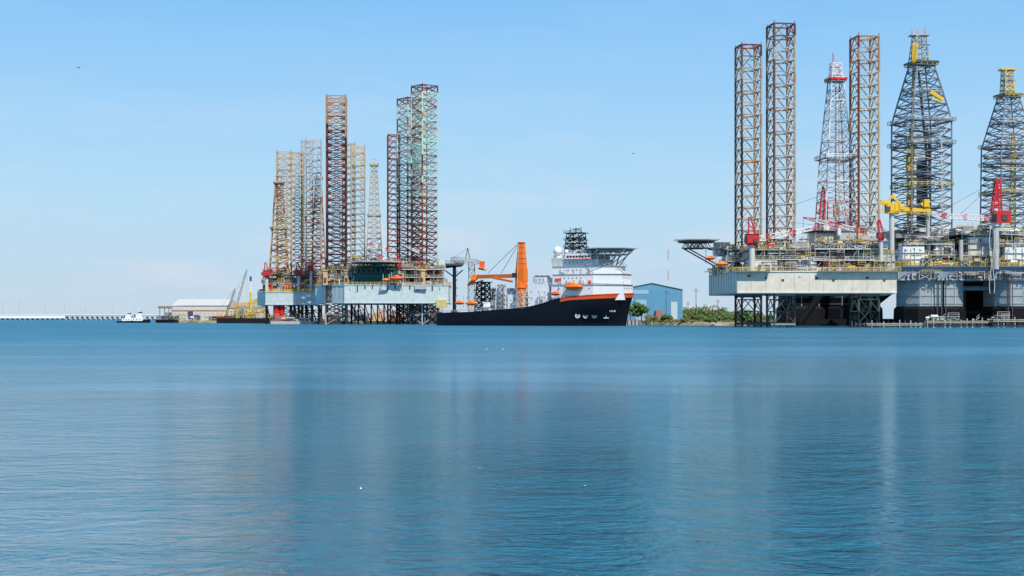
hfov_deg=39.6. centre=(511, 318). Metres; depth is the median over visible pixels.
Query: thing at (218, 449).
water
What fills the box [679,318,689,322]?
shrub
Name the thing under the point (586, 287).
offshore construction ship
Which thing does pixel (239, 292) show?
crawler crane
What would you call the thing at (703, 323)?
ground
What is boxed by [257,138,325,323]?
jackup drilling rig
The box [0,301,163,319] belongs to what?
causeway bridge
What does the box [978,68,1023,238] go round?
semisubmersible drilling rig
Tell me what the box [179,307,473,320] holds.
storage yard equipment
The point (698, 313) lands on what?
distant tree line
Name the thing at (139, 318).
tugboat
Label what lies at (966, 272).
semisubmersible drilling rig
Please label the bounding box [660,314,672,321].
shrub
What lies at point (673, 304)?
doors
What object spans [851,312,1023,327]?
wooden dock
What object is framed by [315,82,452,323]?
jackup drilling rig
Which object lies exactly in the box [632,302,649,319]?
tree
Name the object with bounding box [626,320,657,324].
wall
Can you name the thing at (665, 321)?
shore grass
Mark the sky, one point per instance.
(139, 176)
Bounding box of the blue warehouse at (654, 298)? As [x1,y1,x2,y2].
[627,282,683,320]
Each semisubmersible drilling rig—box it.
[776,29,1023,325]
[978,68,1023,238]
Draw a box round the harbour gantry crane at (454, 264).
[445,248,486,311]
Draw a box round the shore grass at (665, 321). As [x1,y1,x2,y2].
[432,317,759,322]
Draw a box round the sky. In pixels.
[0,0,1023,318]
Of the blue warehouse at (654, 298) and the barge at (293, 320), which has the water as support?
the barge at (293, 320)
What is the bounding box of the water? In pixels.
[0,319,1023,575]
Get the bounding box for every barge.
[156,314,178,322]
[216,276,271,322]
[270,314,316,323]
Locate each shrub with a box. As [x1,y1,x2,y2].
[644,314,658,321]
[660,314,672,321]
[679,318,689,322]
[703,317,717,322]
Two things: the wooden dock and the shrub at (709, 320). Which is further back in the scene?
the shrub at (709, 320)
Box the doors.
[636,300,676,320]
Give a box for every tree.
[628,305,635,320]
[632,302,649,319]
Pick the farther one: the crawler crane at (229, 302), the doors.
the crawler crane at (229, 302)
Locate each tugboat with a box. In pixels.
[116,312,131,322]
[126,311,149,322]
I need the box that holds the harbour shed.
[158,306,171,315]
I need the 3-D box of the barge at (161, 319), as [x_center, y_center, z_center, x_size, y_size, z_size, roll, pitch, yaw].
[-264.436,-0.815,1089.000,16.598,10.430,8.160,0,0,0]
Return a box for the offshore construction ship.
[437,228,636,325]
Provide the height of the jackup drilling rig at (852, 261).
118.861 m
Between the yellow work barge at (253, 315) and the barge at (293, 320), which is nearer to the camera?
the barge at (293, 320)
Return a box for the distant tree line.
[167,304,772,320]
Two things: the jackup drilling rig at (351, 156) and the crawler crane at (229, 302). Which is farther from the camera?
the crawler crane at (229, 302)
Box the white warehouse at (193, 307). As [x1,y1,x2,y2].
[172,299,264,319]
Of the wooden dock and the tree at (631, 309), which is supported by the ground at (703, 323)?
the tree at (631, 309)
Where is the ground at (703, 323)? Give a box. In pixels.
[153,319,775,325]
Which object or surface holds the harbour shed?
on the ground at (703, 323)
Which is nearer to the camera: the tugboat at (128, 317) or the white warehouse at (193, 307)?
the tugboat at (128, 317)
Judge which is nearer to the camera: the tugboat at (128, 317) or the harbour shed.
the tugboat at (128, 317)
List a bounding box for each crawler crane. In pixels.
[218,289,234,315]
[226,270,246,313]
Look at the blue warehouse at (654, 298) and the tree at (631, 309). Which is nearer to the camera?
the tree at (631, 309)
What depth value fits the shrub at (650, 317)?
728.00 m
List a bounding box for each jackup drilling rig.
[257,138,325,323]
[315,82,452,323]
[336,134,420,323]
[673,20,900,326]

